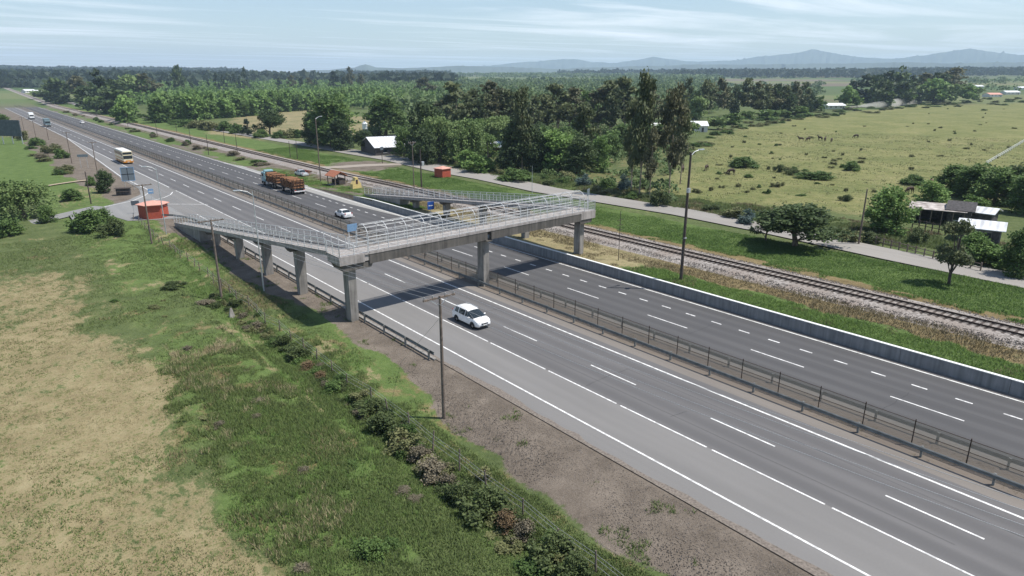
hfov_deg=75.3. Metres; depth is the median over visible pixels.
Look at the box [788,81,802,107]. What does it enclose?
eucalyptus tree
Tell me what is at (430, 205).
road sign
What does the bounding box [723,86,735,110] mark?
eucalyptus tree
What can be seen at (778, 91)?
eucalyptus tree
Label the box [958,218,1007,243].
farm shed
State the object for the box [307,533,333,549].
weed clump
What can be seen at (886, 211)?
leafy tree
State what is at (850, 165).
shrub
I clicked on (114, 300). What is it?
weed clump
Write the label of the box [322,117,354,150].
dense tree
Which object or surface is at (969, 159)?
grass
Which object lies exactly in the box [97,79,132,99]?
dark tree
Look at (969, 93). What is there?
round tree
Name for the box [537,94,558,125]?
eucalyptus tree
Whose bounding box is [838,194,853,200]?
shrub
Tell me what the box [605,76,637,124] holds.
eucalyptus tree
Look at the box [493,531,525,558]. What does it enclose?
weed clump
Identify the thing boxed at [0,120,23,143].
billboard
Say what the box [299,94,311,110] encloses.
plantation tree
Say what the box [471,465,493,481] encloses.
weed clump
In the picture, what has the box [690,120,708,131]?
house
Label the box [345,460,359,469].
weed clump
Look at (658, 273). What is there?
grass
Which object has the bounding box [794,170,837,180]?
shrub
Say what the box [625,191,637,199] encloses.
bush
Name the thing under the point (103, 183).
dense tree
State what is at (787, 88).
eucalyptus tree
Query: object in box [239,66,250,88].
pine tree
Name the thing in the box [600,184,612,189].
bush
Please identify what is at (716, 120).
leafy tree
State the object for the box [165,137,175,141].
bush
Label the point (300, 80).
tall tree
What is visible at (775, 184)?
shrub
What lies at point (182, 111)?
plantation tree
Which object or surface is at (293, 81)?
tall tree
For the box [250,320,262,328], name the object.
weed clump
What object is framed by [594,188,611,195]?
bush
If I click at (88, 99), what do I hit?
leafy tree
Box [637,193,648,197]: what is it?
bush
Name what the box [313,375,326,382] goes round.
weed clump
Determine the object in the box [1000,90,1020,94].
house
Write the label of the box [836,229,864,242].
bush
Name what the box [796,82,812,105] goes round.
eucalyptus tree
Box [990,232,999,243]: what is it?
door
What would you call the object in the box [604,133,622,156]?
leafy tree
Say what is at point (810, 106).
eucalyptus tree
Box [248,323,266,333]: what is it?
weed clump
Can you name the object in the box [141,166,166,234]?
street lamp
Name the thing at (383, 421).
bramble
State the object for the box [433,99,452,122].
eucalyptus tree
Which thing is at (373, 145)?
warehouse
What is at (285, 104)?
plantation tree
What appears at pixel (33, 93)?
leafy tree
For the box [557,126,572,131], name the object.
leafy tree
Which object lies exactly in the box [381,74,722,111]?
woods
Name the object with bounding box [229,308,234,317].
marker stone
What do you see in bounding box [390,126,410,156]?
leafy tree
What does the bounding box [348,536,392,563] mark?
bramble
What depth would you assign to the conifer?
279.27 m
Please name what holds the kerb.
on the ground at (568, 494)
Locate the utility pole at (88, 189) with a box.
[85,172,91,203]
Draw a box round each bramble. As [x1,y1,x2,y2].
[159,280,188,290]
[194,299,216,304]
[205,302,221,309]
[240,324,250,329]
[272,332,290,347]
[285,345,312,361]
[296,359,316,372]
[314,370,326,379]
[323,378,341,395]
[347,388,369,401]
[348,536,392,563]
[356,396,386,419]
[363,407,411,439]
[382,427,426,455]
[407,443,432,462]
[416,453,457,486]
[440,472,459,484]
[441,477,481,507]
[456,482,516,531]
[494,508,521,536]
[506,516,535,543]
[510,557,549,575]
[527,526,583,575]
[553,551,594,575]
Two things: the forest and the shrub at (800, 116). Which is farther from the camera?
the forest
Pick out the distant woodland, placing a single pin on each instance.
(597, 76)
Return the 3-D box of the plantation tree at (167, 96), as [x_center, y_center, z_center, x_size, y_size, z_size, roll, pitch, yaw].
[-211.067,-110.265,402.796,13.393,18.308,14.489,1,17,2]
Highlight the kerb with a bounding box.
[220,235,436,359]
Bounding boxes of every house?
[21,89,33,92]
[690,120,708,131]
[823,102,845,108]
[982,93,1002,96]
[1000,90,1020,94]
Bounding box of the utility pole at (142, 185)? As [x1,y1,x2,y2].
[132,183,152,243]
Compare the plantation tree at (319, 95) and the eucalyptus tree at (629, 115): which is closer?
the eucalyptus tree at (629, 115)
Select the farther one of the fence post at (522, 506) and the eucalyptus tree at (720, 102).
the eucalyptus tree at (720, 102)
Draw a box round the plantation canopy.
[125,78,447,108]
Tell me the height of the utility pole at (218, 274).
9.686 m
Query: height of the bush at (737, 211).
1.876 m
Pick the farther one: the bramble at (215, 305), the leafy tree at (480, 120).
the leafy tree at (480, 120)
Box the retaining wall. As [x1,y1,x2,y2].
[353,196,1023,397]
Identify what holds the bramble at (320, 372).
on the ground at (568, 494)
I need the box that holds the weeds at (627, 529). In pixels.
[199,242,698,566]
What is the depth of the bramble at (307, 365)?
57.42 m
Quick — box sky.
[0,0,1023,71]
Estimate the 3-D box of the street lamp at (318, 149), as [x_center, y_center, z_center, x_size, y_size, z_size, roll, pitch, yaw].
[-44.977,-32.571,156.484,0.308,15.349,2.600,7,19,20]
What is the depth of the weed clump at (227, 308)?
72.52 m
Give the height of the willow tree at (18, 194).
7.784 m
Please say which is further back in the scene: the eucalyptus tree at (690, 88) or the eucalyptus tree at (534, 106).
the eucalyptus tree at (690, 88)
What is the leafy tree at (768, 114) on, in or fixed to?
on the ground at (568, 494)
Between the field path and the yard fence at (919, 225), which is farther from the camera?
the field path
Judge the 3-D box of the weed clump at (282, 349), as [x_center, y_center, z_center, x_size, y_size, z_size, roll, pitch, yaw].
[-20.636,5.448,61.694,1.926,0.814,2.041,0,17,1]
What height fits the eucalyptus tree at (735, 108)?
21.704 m
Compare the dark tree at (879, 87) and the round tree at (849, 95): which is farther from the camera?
the dark tree at (879, 87)
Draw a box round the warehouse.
[361,136,407,155]
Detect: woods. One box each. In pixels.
[65,83,163,102]
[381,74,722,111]
[728,75,1023,95]
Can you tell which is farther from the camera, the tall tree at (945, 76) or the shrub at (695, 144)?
the tall tree at (945, 76)
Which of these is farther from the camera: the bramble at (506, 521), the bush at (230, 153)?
the bush at (230, 153)
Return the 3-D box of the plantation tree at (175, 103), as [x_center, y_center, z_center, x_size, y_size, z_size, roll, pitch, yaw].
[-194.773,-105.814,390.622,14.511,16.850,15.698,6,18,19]
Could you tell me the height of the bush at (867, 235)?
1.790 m
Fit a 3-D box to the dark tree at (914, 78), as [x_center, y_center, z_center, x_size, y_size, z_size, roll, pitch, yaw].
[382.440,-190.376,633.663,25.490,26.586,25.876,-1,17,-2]
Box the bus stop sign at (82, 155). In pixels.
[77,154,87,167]
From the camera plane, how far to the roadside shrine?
142.87 m
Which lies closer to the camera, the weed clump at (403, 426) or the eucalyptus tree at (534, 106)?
the weed clump at (403, 426)
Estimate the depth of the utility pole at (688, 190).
74.62 m
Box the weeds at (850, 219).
[426,161,1012,247]
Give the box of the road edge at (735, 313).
[39,107,1023,400]
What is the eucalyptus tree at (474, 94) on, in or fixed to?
on the ground at (568, 494)
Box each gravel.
[192,240,803,575]
[347,175,1023,345]
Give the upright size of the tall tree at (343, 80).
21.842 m
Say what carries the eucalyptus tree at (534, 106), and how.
on the ground at (568, 494)
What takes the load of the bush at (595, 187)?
on the ground at (568, 494)
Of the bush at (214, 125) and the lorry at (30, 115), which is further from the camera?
the lorry at (30, 115)
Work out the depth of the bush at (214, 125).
305.79 m
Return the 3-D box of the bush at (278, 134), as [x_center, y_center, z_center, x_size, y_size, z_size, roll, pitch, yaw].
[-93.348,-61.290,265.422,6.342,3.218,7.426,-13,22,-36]
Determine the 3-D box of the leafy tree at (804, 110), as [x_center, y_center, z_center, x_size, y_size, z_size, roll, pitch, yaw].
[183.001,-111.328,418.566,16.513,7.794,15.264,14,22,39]
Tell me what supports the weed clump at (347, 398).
on the ground at (568, 494)
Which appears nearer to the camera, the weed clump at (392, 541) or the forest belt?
the weed clump at (392, 541)
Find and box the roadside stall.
[114,187,130,195]
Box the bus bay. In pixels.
[234,165,422,221]
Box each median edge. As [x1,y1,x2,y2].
[18,108,1023,509]
[23,107,1023,470]
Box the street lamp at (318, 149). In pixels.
[315,116,321,180]
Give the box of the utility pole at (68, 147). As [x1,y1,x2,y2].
[65,132,71,162]
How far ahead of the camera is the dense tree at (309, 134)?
235.98 m
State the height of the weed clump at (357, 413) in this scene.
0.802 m
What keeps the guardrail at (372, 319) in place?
on the ground at (568, 494)
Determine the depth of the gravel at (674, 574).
40.52 m
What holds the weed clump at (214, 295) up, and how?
on the ground at (568, 494)
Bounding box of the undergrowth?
[447,119,680,201]
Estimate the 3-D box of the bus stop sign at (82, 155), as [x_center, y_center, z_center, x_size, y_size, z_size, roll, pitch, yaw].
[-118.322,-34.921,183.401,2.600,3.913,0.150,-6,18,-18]
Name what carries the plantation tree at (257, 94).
on the ground at (568, 494)
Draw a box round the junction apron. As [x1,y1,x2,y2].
[69,181,184,220]
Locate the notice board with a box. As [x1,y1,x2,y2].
[131,201,138,210]
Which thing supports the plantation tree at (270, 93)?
on the ground at (568, 494)
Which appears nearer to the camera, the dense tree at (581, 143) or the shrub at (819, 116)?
the dense tree at (581, 143)
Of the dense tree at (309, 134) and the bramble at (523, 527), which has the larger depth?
the dense tree at (309, 134)
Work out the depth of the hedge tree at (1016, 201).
115.09 m
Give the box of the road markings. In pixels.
[14,108,1023,575]
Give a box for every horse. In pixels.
[726,168,734,174]
[905,186,913,193]
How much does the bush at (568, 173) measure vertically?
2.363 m
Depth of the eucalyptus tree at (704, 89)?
380.39 m
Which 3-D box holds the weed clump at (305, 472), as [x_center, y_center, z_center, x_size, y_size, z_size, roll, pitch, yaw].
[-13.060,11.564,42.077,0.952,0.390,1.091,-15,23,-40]
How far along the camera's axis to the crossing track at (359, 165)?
180.80 m
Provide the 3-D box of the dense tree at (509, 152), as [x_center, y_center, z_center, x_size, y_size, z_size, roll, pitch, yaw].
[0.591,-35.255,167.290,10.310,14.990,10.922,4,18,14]
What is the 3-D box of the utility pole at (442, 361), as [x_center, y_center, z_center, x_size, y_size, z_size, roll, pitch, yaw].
[-4.981,5.098,47.241,2.600,9.767,0.305,-14,22,-37]
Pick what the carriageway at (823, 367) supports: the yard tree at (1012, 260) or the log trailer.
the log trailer
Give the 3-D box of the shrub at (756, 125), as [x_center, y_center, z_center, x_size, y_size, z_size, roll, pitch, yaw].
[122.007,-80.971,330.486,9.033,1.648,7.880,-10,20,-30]
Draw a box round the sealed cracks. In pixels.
[222,176,1023,544]
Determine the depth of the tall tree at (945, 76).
650.37 m
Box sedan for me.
[335,209,352,218]
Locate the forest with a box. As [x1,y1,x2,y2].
[0,65,462,87]
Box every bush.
[0,217,28,237]
[14,130,29,139]
[23,146,38,148]
[25,137,45,145]
[34,153,50,158]
[36,157,49,161]
[38,143,61,153]
[52,148,69,158]
[52,169,67,174]
[53,164,75,171]
[59,170,74,174]
[59,188,84,200]
[63,207,106,232]
[85,175,95,185]
[94,207,115,221]
[96,218,127,237]
[137,113,148,117]
[165,119,182,124]
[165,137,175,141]
[171,119,193,126]
[183,120,204,127]
[192,145,202,149]
[195,121,213,129]
[203,121,220,130]
[204,147,216,150]
[217,121,233,130]
[224,150,240,155]
[228,123,241,133]
[233,156,245,160]
[249,159,266,162]
[252,129,269,137]
[270,131,286,138]
[280,128,294,137]
[290,129,306,137]
[461,152,496,173]
[494,167,534,181]
[495,168,504,174]
[542,180,554,185]
[553,177,570,183]
[558,171,576,179]
[573,173,591,184]
[592,184,602,190]
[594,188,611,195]
[598,177,615,188]
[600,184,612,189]
[616,173,632,189]
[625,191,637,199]
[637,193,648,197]
[648,189,671,206]
[702,204,720,210]
[717,206,744,218]
[737,208,755,223]
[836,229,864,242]
[863,231,882,244]
[907,226,929,243]
[912,179,954,203]
[963,194,990,206]
[983,246,1007,268]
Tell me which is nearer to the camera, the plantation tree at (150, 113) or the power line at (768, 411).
the power line at (768, 411)
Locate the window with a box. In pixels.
[953,214,961,220]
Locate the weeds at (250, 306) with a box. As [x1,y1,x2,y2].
[27,240,355,565]
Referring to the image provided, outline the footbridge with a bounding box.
[173,187,595,321]
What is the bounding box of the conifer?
[238,119,254,133]
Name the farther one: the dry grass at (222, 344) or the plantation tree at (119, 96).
the plantation tree at (119, 96)
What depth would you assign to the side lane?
121.84 m
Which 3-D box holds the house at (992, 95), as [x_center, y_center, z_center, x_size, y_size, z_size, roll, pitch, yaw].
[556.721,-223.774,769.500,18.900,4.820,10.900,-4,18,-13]
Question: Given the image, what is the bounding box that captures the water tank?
[362,121,367,132]
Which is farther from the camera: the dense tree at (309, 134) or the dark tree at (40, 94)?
the dark tree at (40, 94)
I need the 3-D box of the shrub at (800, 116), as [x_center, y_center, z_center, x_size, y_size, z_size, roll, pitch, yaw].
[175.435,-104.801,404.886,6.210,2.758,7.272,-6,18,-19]
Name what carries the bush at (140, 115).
on the ground at (568, 494)
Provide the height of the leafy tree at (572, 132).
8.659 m
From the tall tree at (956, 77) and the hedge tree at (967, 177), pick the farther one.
the tall tree at (956, 77)
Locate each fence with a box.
[113,139,1023,484]
[868,236,982,270]
[912,220,952,236]
[986,140,1022,163]
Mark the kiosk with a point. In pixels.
(442, 171)
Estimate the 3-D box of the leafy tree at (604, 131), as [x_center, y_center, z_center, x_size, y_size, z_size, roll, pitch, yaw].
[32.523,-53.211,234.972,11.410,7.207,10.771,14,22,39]
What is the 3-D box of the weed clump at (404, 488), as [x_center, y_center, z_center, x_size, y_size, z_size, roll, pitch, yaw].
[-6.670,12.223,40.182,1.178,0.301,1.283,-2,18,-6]
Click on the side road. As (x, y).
(991, 274)
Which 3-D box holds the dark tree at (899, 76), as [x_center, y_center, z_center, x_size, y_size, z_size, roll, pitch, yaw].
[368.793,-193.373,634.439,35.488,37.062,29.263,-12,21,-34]
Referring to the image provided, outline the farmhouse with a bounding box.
[945,200,977,222]
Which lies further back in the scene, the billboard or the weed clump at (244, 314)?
the billboard
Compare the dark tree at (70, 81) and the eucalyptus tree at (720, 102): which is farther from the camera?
the dark tree at (70, 81)
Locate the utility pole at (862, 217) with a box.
[858,189,867,243]
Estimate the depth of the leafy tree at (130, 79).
629.26 m
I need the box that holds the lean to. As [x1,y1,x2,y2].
[971,206,1002,220]
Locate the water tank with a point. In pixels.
(364, 125)
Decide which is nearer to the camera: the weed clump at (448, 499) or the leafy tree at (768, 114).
the weed clump at (448, 499)
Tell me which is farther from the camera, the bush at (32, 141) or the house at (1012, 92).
the house at (1012, 92)
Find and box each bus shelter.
[135,200,169,219]
[324,170,347,185]
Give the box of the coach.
[114,148,133,163]
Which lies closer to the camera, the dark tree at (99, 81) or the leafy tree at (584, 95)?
the leafy tree at (584, 95)
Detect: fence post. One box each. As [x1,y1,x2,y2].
[432,431,434,449]
[522,498,523,515]
[594,550,596,573]
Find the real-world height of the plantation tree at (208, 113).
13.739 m
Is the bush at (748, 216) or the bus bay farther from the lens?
the bus bay
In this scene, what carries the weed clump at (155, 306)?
on the ground at (568, 494)
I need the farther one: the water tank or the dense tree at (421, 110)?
the water tank
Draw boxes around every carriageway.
[6,108,1023,575]
[25,107,1023,460]
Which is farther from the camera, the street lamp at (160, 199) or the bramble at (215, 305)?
the street lamp at (160, 199)
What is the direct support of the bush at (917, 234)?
on the ground at (568, 494)
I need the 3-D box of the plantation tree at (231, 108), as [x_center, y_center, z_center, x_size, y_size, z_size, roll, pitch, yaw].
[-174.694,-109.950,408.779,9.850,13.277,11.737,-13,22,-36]
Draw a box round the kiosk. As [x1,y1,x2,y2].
[433,166,450,177]
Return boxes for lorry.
[27,112,34,118]
[42,118,50,126]
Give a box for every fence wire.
[132,213,623,575]
[154,233,617,575]
[155,236,607,574]
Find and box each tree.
[0,114,10,119]
[0,178,61,220]
[28,90,42,97]
[36,80,62,101]
[36,204,58,222]
[38,77,72,103]
[65,75,83,93]
[70,77,88,97]
[70,81,102,108]
[81,96,101,110]
[84,68,114,108]
[90,84,136,113]
[92,168,115,192]
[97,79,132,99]
[108,101,138,120]
[109,99,137,123]
[114,94,129,120]
[116,94,139,114]
[118,74,149,98]
[133,73,163,95]
[146,97,173,122]
[147,107,153,118]
[150,92,171,120]
[160,91,174,113]
[164,76,173,93]
[170,64,186,92]
[170,93,191,119]
[174,93,197,119]
[191,89,201,96]
[191,94,209,119]
[202,90,213,100]
[202,98,217,119]
[212,97,229,117]
[213,72,222,90]
[214,95,233,117]
[216,90,228,97]
[220,74,225,91]
[222,98,236,117]
[224,73,231,89]
[231,73,236,88]
[231,97,249,116]
[237,76,243,88]
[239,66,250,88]
[240,94,258,115]
[244,98,260,115]
[249,109,286,135]
[252,89,270,110]
[254,98,263,111]
[259,94,275,111]
[265,90,276,98]
[269,96,282,112]
[275,77,282,89]
[276,92,291,111]
[281,90,292,111]
[286,74,296,86]
[290,93,304,110]
[298,77,302,87]
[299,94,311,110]
[300,109,320,144]
[302,93,361,147]
[304,89,316,107]
[305,77,312,85]
[314,92,323,98]
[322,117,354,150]
[327,70,339,86]
[341,76,347,86]
[345,66,354,85]
[351,130,371,146]
[356,73,364,85]
[356,94,409,136]
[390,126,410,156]
[403,98,447,158]
[407,128,440,164]
[413,76,436,90]
[415,114,459,161]
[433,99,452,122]
[436,81,478,122]
[437,115,486,164]
[454,148,474,167]
[459,88,479,118]
[468,118,498,139]
[471,92,496,119]
[476,79,508,117]
[478,133,500,156]
[481,114,511,140]
[494,117,532,168]
[496,88,514,119]
[510,83,534,169]
[515,124,551,171]
[520,130,556,171]
[526,94,546,123]
[532,121,548,132]
[536,128,583,171]
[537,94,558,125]
[538,83,575,128]
[539,125,554,132]
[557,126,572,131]
[559,86,586,125]
[559,132,600,173]
[564,129,580,139]
[572,101,606,142]
[574,88,605,125]
[579,120,599,138]
[586,86,608,127]
[586,135,612,172]
[595,128,610,138]
[598,95,624,129]
[599,79,624,128]
[603,129,626,148]
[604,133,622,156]
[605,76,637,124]
[611,123,626,131]
[620,99,639,188]
[629,66,657,192]
[641,124,660,196]
[649,90,663,121]
[656,80,690,192]
[658,88,693,118]
[662,116,685,144]
[669,110,694,183]
[683,77,693,97]
[686,124,697,137]
[688,90,703,119]
[688,95,709,117]
[690,121,700,134]
[699,79,711,109]
[706,82,718,109]
[707,116,730,127]
[709,76,729,108]
[721,113,748,124]
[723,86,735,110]
[729,84,740,113]
[736,77,753,106]
[739,111,755,119]
[746,81,766,109]
[746,88,772,111]
[747,213,775,240]
[751,202,862,246]
[755,109,781,119]
[756,84,776,109]
[767,89,785,108]
[770,83,787,115]
[775,110,791,116]
[780,85,791,106]
[781,90,798,116]
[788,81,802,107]
[791,105,813,116]
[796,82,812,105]
[803,91,818,112]
[811,95,828,111]
[834,85,863,104]
[839,80,858,103]
[850,73,872,103]
[859,183,923,236]
[865,79,897,106]
[866,74,883,104]
[872,89,895,103]
[883,70,898,92]
[891,76,919,104]
[892,65,917,103]
[897,86,917,97]
[907,74,923,102]
[910,77,924,101]
[912,85,933,100]
[914,72,938,86]
[920,78,954,99]
[923,72,952,101]
[929,163,970,192]
[933,218,975,283]
[937,83,967,100]
[942,66,968,86]
[949,162,997,199]
[955,83,978,98]
[959,230,1001,262]
[962,165,1017,206]
[972,86,985,99]
[995,162,1023,196]
[997,227,1023,279]
[1000,172,1023,214]
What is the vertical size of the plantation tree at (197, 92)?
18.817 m
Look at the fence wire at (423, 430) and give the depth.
44.21 m
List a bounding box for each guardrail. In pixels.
[14,105,1023,489]
[18,105,1023,467]
[162,214,433,359]
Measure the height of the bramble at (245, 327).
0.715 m
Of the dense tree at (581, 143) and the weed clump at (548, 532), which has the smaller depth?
the weed clump at (548, 532)
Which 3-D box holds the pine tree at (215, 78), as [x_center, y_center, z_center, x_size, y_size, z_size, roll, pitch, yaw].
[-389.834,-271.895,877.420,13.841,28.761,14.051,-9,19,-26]
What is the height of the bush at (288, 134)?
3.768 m
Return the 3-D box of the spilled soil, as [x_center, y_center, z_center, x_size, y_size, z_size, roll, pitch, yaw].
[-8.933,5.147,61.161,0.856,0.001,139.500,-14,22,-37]
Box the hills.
[290,61,1023,72]
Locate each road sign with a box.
[120,167,134,189]
[147,189,153,197]
[427,201,433,209]
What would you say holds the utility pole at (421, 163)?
on the ground at (568, 494)
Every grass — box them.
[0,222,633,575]
[0,248,281,575]
[152,307,359,558]
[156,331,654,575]
[236,191,1023,495]
[254,147,1023,323]
[277,171,1023,380]
[279,168,1023,375]
[386,154,1011,263]
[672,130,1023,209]
[676,130,1023,211]
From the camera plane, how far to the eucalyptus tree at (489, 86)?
261.04 m
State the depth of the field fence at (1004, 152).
204.73 m
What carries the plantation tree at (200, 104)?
on the ground at (568, 494)
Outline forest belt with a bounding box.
[557,66,1023,77]
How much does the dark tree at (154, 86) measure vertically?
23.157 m
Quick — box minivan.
[452,302,489,328]
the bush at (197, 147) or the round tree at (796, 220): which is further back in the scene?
the bush at (197, 147)
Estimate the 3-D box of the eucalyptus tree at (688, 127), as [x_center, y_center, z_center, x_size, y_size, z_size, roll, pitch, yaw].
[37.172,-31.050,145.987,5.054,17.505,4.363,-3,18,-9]
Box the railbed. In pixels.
[4,88,1023,349]
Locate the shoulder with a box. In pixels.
[5,108,969,575]
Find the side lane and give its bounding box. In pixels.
[28,206,107,223]
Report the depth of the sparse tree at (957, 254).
73.40 m
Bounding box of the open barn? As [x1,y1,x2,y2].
[908,201,967,223]
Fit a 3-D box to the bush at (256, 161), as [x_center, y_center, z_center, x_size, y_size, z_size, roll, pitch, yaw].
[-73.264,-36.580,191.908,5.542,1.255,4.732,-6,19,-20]
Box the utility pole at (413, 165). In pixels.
[408,142,414,192]
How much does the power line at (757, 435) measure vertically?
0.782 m
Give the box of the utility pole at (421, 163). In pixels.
[420,149,423,186]
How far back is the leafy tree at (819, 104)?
478.98 m
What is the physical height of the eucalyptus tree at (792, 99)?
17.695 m
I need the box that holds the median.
[20,108,1023,498]
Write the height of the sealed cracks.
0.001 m
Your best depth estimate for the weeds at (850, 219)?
118.60 m
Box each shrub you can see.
[689,142,700,146]
[692,188,702,192]
[710,131,720,134]
[728,156,759,168]
[748,123,762,126]
[770,183,780,186]
[772,164,785,172]
[783,168,799,174]
[794,114,805,117]
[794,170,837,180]
[815,115,830,117]
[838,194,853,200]
[843,160,861,170]
[897,174,925,185]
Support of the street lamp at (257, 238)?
on the ground at (568, 494)
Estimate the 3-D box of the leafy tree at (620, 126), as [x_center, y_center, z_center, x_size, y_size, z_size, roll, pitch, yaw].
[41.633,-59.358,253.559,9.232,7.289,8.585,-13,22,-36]
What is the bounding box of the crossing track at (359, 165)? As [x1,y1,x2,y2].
[321,163,400,167]
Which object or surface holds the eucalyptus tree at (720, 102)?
on the ground at (568, 494)
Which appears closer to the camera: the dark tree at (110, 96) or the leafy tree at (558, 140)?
the leafy tree at (558, 140)
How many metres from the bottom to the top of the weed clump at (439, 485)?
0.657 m
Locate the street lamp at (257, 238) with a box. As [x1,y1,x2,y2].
[233,190,264,290]
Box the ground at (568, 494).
[0,72,1023,575]
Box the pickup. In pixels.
[294,169,308,175]
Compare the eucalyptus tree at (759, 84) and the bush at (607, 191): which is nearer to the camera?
the bush at (607, 191)
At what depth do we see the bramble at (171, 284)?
79.36 m
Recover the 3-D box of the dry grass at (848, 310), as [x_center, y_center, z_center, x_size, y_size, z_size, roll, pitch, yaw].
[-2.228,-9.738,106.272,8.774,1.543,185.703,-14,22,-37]
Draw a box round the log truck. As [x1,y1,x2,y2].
[260,169,286,188]
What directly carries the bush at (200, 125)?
on the ground at (568, 494)
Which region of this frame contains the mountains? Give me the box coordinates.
[483,48,1023,68]
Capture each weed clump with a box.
[109,298,119,302]
[147,304,163,308]
[183,345,194,350]
[196,412,216,421]
[208,292,223,299]
[211,419,224,429]
[220,298,233,305]
[223,293,234,298]
[224,306,235,311]
[228,298,247,306]
[236,312,248,318]
[236,319,248,324]
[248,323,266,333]
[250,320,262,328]
[250,413,261,418]
[260,329,276,337]
[261,336,275,340]
[265,337,277,347]
[278,342,296,352]
[291,356,304,364]
[293,561,311,573]
[297,465,309,474]
[299,465,310,474]
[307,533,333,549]
[308,366,320,375]
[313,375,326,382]
[327,379,348,392]
[332,372,347,380]
[334,396,352,403]
[343,392,353,403]
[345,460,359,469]
[350,399,365,413]
[352,409,367,419]
[383,536,405,550]
[392,449,410,460]
[395,484,410,495]
[399,423,412,438]
[403,423,417,436]
[407,493,423,502]
[408,454,442,469]
[412,466,428,475]
[414,440,425,448]
[432,459,457,479]
[434,479,457,494]
[444,494,453,501]
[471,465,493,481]
[482,500,514,526]
[485,528,510,545]
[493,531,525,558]
[510,508,523,522]
[520,537,538,551]
[522,528,537,541]
[539,527,554,544]
[550,537,580,564]
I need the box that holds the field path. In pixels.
[48,180,85,185]
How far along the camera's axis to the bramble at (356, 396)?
51.56 m
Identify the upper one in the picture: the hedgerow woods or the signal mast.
the hedgerow woods
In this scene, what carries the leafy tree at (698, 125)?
on the ground at (568, 494)
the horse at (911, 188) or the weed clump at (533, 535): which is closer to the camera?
the weed clump at (533, 535)
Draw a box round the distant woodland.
[455,71,725,83]
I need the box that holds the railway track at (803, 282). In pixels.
[7,88,1023,337]
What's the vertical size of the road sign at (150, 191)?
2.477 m
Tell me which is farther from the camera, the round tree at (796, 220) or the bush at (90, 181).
the bush at (90, 181)
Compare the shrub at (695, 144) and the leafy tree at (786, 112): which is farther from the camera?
the leafy tree at (786, 112)
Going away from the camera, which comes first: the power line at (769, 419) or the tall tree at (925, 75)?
the power line at (769, 419)
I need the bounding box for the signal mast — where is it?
[617,212,622,260]
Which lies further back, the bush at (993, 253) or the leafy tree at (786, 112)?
the leafy tree at (786, 112)
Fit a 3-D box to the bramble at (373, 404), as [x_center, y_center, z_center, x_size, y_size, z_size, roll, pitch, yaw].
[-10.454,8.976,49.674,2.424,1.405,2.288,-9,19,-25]
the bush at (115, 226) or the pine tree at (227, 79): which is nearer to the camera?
the bush at (115, 226)
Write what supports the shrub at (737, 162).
on the ground at (568, 494)
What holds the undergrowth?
on the ground at (568, 494)
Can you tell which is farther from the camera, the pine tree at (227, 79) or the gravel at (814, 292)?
the pine tree at (227, 79)
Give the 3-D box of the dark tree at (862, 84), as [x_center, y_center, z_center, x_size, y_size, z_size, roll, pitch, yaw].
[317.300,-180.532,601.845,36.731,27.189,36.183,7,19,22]
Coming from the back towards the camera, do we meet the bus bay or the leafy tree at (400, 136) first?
the leafy tree at (400, 136)
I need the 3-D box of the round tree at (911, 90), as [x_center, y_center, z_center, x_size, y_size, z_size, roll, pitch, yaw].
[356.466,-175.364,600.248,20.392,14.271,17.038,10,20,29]
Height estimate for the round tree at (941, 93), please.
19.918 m
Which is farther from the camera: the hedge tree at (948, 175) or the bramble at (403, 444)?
the hedge tree at (948, 175)
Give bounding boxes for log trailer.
[280,175,304,194]
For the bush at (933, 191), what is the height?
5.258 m
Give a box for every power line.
[202,221,423,297]
[206,219,429,294]
[218,219,444,292]
[224,218,452,290]
[426,298,1023,536]
[437,297,1023,525]
[446,293,1023,510]
[457,292,1023,500]
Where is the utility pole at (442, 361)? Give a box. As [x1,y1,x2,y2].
[423,291,454,418]
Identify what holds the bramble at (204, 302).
on the ground at (568, 494)
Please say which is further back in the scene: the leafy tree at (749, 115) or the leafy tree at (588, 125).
the leafy tree at (749, 115)
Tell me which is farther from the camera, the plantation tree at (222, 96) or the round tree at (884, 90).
the round tree at (884, 90)
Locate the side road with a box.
[69,102,1023,287]
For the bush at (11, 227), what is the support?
on the ground at (568, 494)
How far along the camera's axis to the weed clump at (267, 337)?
64.20 m
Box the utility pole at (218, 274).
[197,217,223,298]
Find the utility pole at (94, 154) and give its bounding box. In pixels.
[87,141,97,173]
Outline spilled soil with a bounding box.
[221,235,832,575]
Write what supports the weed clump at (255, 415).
on the ground at (568, 494)
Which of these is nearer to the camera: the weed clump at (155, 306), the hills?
the weed clump at (155, 306)
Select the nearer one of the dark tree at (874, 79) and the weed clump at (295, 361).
the weed clump at (295, 361)
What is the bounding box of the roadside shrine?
[350,177,361,188]

